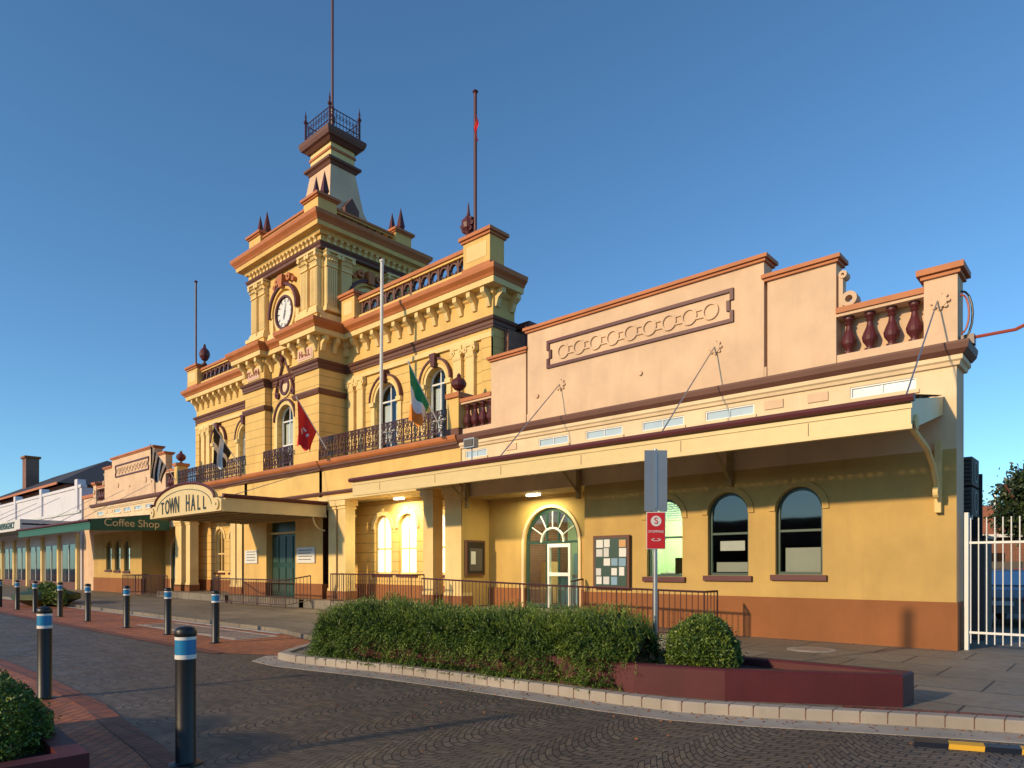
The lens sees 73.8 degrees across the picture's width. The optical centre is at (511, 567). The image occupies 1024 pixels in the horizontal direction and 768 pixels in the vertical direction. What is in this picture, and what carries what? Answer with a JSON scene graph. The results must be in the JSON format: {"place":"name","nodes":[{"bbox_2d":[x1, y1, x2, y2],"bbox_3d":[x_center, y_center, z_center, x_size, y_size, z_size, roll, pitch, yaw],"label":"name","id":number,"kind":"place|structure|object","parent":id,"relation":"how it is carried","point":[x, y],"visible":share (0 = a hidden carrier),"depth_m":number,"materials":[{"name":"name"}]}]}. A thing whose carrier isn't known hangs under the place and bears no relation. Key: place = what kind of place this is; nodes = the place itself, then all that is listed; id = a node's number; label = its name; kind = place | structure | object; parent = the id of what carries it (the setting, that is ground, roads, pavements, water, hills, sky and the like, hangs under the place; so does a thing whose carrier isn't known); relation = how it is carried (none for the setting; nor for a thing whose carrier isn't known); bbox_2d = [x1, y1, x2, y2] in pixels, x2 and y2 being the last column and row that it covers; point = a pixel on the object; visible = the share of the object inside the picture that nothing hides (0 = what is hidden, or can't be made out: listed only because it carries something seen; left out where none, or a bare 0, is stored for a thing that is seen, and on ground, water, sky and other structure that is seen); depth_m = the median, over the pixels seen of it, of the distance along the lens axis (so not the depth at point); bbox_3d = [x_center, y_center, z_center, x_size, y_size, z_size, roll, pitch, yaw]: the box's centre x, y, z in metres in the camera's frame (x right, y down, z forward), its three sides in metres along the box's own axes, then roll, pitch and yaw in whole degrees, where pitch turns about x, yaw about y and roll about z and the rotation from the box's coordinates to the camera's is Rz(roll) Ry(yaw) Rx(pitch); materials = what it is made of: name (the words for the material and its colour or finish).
{"place":"outdoors","nodes":[
{"label":"outdoors","id":0,"kind":"place"},
{"bbox_2d":[0,667,151,767],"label":"brick footway","id":1,"kind":"structure","parent":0,"point":[101,744],"depth_m":6.48,"materials":[{"name":"red brick"}]},
{"bbox_2d":[0,725,88,767],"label":"planter bed","id":2,"kind":"object","parent":1,"relation":"on","point":[61,749],"visible":0.5,"depth_m":4.62,"materials":[{"name":"concrete"}]},
{"bbox_2d":[0,668,40,700],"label":"shrub","id":3,"kind":"object","parent":2,"relation":"in","point":[6,674],"visible":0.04,"depth_m":6.15,"materials":[{"name":"green plant"}]},
{"bbox_2d":[0,671,62,762],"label":"shrub","id":4,"kind":"object","parent":2,"relation":"in","point":[26,718],"visible":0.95,"depth_m":4.92,"materials":[{"name":"green plant"}]},
{"bbox_2d":[36,606,56,699],"bbox_3d":[-5.696,1.038,8.317,0.260,1.125,0.260,0,0,42],"label":"bollard","id":5,"kind":"object","parent":1,"relation":"on","point":[44,644],"visible":0.95,"depth_m":8.25,"materials":[{"name":"black metal"}]},
{"bbox_2d":[0,659,188,767],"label":"brick footway border","id":6,"kind":"object","parent":1,"relation":"on","point":[151,752],"visible":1,"depth_m":6.95,"materials":[{"name":"red brick"}]},
{"bbox_2d":[168,626,202,767],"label":"bollard","id":7,"kind":"object","parent":6,"relation":"on","point":[185,693],"visible":1,"depth_m":5.49,"materials":[{"name":"black metal"}]},
{"bbox_2d":[0,599,309,654],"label":"brick crossing paving","id":8,"kind":"structure","parent":0,"point":[267,645],"depth_m":17.28,"materials":[{"name":"red brick"}]},
{"bbox_2d":[0,579,3,606],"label":"bollard","id":9,"kind":"object","parent":8,"relation":"on","point":[1,593],"visible":1,"depth_m":27.66,"materials":[{"name":"black metal"}]},
{"bbox_2d":[14,580,20,609],"bbox_3d":[-18.706,1.038,25.802,0.260,1.125,0.260,0,0,42],"label":"bollard","id":10,"kind":"object","parent":8,"relation":"on","point":[17,594],"visible":1,"depth_m":25.74,"materials":[{"name":"black metal"}]},
{"bbox_2d":[31,581,37,612],"bbox_3d":[-16.857,1.038,24.120,0.260,1.125,0.260,0,0,42],"label":"bollard","id":11,"kind":"object","parent":8,"relation":"on","point":[34,595],"visible":0.88,"depth_m":24.06,"materials":[{"name":"black metal"}]},
{"bbox_2d":[11,580,80,605],"bbox_3d":[-19.455,1.052,28.474,4.125,1.067,2.363,0,0,14],"label":"shrub","id":12,"kind":"object","parent":8,"relation":"on","point":[47,594],"visible":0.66,"depth_m":27.55,"materials":[{"name":"green plant"}]},
{"bbox_2d":[56,582,64,616],"bbox_3d":[-14.638,1.038,22.102,0.260,1.125,0.260,0,0,42],"label":"bollard","id":13,"kind":"object","parent":8,"relation":"on","point":[59,599],"visible":1,"depth_m":22.04,"materials":[{"name":"black metal"}]},
{"bbox_2d":[83,584,90,621],"bbox_3d":[-12.566,1.038,20.217,0.260,1.125,0.260,0,0,42],"label":"bollard","id":14,"kind":"object","parent":8,"relation":"on","point":[87,602],"visible":1,"depth_m":20.15,"materials":[{"name":"black metal"}]},
{"bbox_2d":[122,585,131,627],"bbox_3d":[-10.199,1.038,18.064,0.260,1.125,0.260,0,0,42],"label":"bollard","id":15,"kind":"object","parent":8,"relation":"on","point":[126,606],"visible":1,"depth_m":18.01,"materials":[{"name":"black metal"}]},
{"bbox_2d":[2,598,278,639],"bbox_3d":[-22.408,1.588,30.798,45.400,0.001,1.510,0,0,42],"label":"crossing marking","id":16,"kind":"object","parent":8,"relation":"on","point":[193,625],"visible":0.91,"depth_m":18.37,"materials":[{"name":"white paint"}]},
{"bbox_2d":[162,588,173,634],"bbox_3d":[-8.180,1.038,16.227,0.260,1.125,0.260,0,0,42],"label":"bollard","id":17,"kind":"object","parent":8,"relation":"on","point":[167,611],"visible":0.99,"depth_m":16.16,"materials":[{"name":"black metal"}]},
{"bbox_2d":[145,623,266,638],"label":"tactile paving","id":18,"kind":"structure","parent":8,"relation":"on","point":[223,633],"depth_m":16.62,"materials":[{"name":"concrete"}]},
{"bbox_2d":[209,590,221,643],"bbox_3d":[-6.261,1.038,14.414,0.260,1.125,0.260,0,0,42],"label":"bollard","id":19,"kind":"object","parent":8,"relation":"on","point":[215,598],"visible":1,"depth_m":14.35,"materials":[{"name":"black metal"}]},
{"bbox_2d":[0,612,1023,767],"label":"road","id":20,"kind":"structure","parent":0,"point":[279,709],"depth_m":6.82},
{"bbox_2d":[0,611,222,653],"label":"brick crossing border","id":21,"kind":"object","parent":20,"relation":"on","point":[142,638],"visible":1,"depth_m":16.19,"materials":[{"name":"red brick"}]},
{"bbox_2d":[126,656,1022,766],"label":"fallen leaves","id":22,"kind":"object","parent":20,"relation":"on","point":[584,703],"visible":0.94,"depth_m":7.56,"materials":[{"name":"brown plant"}]},
{"bbox_2d":[252,635,1023,743],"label":"kerb","id":23,"kind":"structure","parent":20,"relation":"on","point":[980,726],"depth_m":7.34,"materials":[{"name":"concrete"}]},
{"bbox_2d":[914,738,1023,754],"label":"speed hump strip","id":24,"kind":"object","parent":20,"relation":"on","point":[972,746],"visible":1,"depth_m":6.00,"materials":[{"name":"rubber"}]},
{"bbox_2d":[0,0,1023,505],"label":"sky","id":25,"kind":"structure","parent":0,"point":[625,147],"materials":[{"name":"blue"}]},
{"bbox_2d":[2,584,1023,715],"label":"footpath","id":26,"kind":"structure","parent":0,"point":[982,676],"depth_m":11.90,"materials":[{"name":"grey concrete"}]},
{"bbox_2d":[122,574,167,595],"bbox_3d":[-18.195,0.889,34.992,6.040,1.022,1.334,0,0,42],"label":"porch railing","id":27,"kind":"object","parent":26,"relation":"on","point":[149,584],"visible":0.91,"depth_m":35.30,"materials":[{"name":"brown metal"}]},
{"bbox_2d":[453,606,671,636],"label":"entrance ramp","id":28,"kind":"structure","parent":26,"relation":"on","point":[665,630],"depth_m":18.63,"materials":[{"name":"grey concrete"}]},
{"bbox_2d":[571,578,583,613],"bbox_3d":[1.683,0.789,17.603,0.050,1.022,0.527,0,0,42],"label":"porch railing","id":29,"kind":"object","parent":28,"relation":"on","point":[582,579],"visible":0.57,"depth_m":17.57,"materials":[{"name":"metal"}]},
{"bbox_2d":[421,578,717,635],"bbox_3d":[0.852,0.899,17.199,8.935,1.202,0.642,0,0,42],"label":"porch railing","id":30,"kind":"object","parent":26,"relation":"on","point":[592,587],"visible":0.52,"depth_m":16.31,"materials":[{"name":"brown metal"}]},
{"bbox_2d":[323,635,913,707],"bbox_3d":[0.616,1.350,9.790,8.813,0.400,1.652,0,0,37],"label":"planter bed","id":31,"kind":"object","parent":26,"relation":"on","point":[755,679],"visible":0.43,"depth_m":7.70,"materials":[{"name":"red brick"}]},
{"bbox_2d":[304,591,664,694],"bbox_3d":[-0.735,0.947,10.497,6.503,1.148,2.019,0,0,36],"label":"hedge","id":32,"kind":"object","parent":31,"relation":"in","point":[588,636],"visible":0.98,"depth_m":9.58,"materials":[{"name":"green plant"}]},
{"bbox_2d":[644,449,666,662],"bbox_3d":[1.895,-0.130,9.001,0.296,2.860,0.138,0,0,9],"label":"no stopping sign","id":33,"kind":"object","parent":31,"relation":"on","point":[655,480],"visible":1,"depth_m":8.96,"materials":[{"name":"grey metal"}]},
{"bbox_2d":[656,608,747,667],"bbox_3d":[2.361,0.992,8.457,1.098,0.988,1.072,0,0,6],"label":"shrub","id":34,"kind":"object","parent":31,"relation":"on","point":[689,642],"visible":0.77,"depth_m":8.20,"materials":[{"name":"green plant"}]},
{"bbox_2d":[787,647,836,651],"bbox_3d":[5.470,1.495,12.463,0.840,0.010,0.840,0,0,42],"label":"manhole cover","id":35,"kind":"object","parent":26,"relation":"on","point":[810,649],"visible":1,"depth_m":12.40,"materials":[{"name":"concrete"}]},
{"bbox_2d":[964,456,978,639],"bbox_3d":[9.104,-0.300,13.791,0.470,3.800,0.896,0,0,42],"label":"traffic light","id":36,"kind":"object","parent":26,"relation":"on","point":[971,484],"visible":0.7,"depth_m":13.41,"materials":[{"name":"black metal"}]},
{"bbox_2d":[971,535,993,640],"bbox_3d":[9.842,0.420,14.535,0.600,2.160,1.050,0,0,42],"label":"meter cabinet","id":37,"kind":"object","parent":26,"relation":"on","point":[982,587],"visible":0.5,"depth_m":14.12,"materials":[{"name":"metal"}]},
{"bbox_2d":[964,512,1023,649],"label":"security gate","id":38,"kind":"structure","parent":26,"relation":"on","point":[966,581],"depth_m":12.25,"materials":[{"name":"white metal"}]},
{"bbox_2d":[994,485,1000,568],"bbox_3d":[23.642,-1.221,32.568,1.050,5.642,0.200,0,0,42],"label":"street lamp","id":39,"kind":"object","parent":26,"relation":"on","point":[996,532],"visible":0.05,"depth_m":32.85,"materials":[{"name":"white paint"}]},
{"bbox_2d":[983,460,1023,546],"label":"tree","id":40,"kind":"object","parent":26,"relation":"on","point":[1010,496],"visible":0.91,"depth_m":28.85,"materials":[{"name":"green plant"}]},
{"bbox_2d":[992,569,1023,618],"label":"parked car","id":41,"kind":"object","parent":26,"relation":"on","point":[1007,591],"visible":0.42,"depth_m":17.22,"materials":[{"name":"paint"}]},
{"label":"ground","id":42,"kind":"structure","parent":0,"visible":0},
{"bbox_2d":[0,479,92,589],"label":"facade","id":43,"kind":"structure","parent":42,"relation":"on","point":[52,558],"depth_m":50.94,"materials":[{"name":"white paint"}]},
{"bbox_2d":[0,522,13,529],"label":"shop sign","id":44,"kind":"object","parent":43,"relation":"attached to","point":[3,525],"visible":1,"depth_m":45.88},
{"bbox_2d":[0,455,111,504],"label":"hipped roof house","id":45,"kind":"structure","parent":42,"relation":"on","point":[32,485],"depth_m":86.97,"materials":[{"name":"metal"}]},
{"bbox_2d":[82,494,93,589],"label":"infill shop","id":46,"kind":"structure","parent":42,"relation":"on","point":[88,556],"depth_m":45.32,"materials":[{"name":"paint"}]},
{"bbox_2d":[16,0,982,650],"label":"town hall","id":47,"kind":"structure","parent":42,"relation":"on","point":[802,424],"depth_m":18.70,"materials":[{"name":"paint"}]},
{"bbox_2d":[150,444,175,483],"bbox_3d":[-17.734,-5.239,34.705,0.338,2.042,1.351,0,0,42],"label":"striped flag","id":48,"kind":"object","parent":47,"relation":"attached to","point":[158,468],"visible":1,"depth_m":34.54,"materials":[{"name":"black fabric"}]},
{"bbox_2d":[212,423,240,470],"bbox_3d":[-12.482,-5.239,29.927,0.338,2.042,1.351,0,0,42],"label":"black cross flag","id":49,"kind":"object","parent":47,"relation":"attached to","point":[222,452],"visible":1,"depth_m":29.77,"materials":[{"name":"black fabric"}]},
{"bbox_2d":[213,574,310,607],"bbox_3d":[-10.380,0.864,27.145,7.139,1.172,1.042,0,0,42],"label":"porch railing","id":50,"kind":"object","parent":47,"relation":"on","point":[217,582],"visible":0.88,"depth_m":25.63,"materials":[{"name":"brown metal"}]},
{"bbox_2d":[296,396,326,450],"bbox_3d":[-7.377,-5.239,25.284,0.338,2.042,1.351,0,0,42],"label":"red flag","id":51,"kind":"object","parent":47,"relation":"attached to","point":[307,431],"visible":1,"depth_m":25.12,"materials":[{"name":"red fabric"}]},
{"bbox_2d":[330,573,424,604],"bbox_3d":[-4.446,0.709,22.086,4.350,1.022,0.542,0,0,42],"label":"porch railing","id":52,"kind":"object","parent":47,"relation":"on","point":[350,574],"visible":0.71,"depth_m":22.03,"materials":[{"name":"brown metal"}]},
{"bbox_2d":[407,361,439,428],"bbox_3d":[-2.643,-5.239,20.978,0.338,2.042,1.351,0,0,42],"label":"irish flag","id":53,"kind":"object","parent":47,"relation":"attached to","point":[420,404],"visible":1,"depth_m":20.81,"materials":[{"name":"green fabric"}]},
{"bbox_2d":[960,290,1023,345],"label":"service cable","id":54,"kind":"object","parent":47,"relation":"attached to","point":[972,337],"visible":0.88,"depth_m":12.21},
{"bbox_2d":[983,506,1023,561],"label":"brick house","id":55,"kind":"structure","parent":42,"relation":"on","point":[1007,550],"depth_m":37.51,"materials":[{"name":"brick"}]},
{"bbox_2d":[992,562,1023,568],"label":"back fence","id":56,"kind":"object","parent":42,"relation":"on","point":[1007,565],"depth_m":34.96,"materials":[{"name":"grey metal"}]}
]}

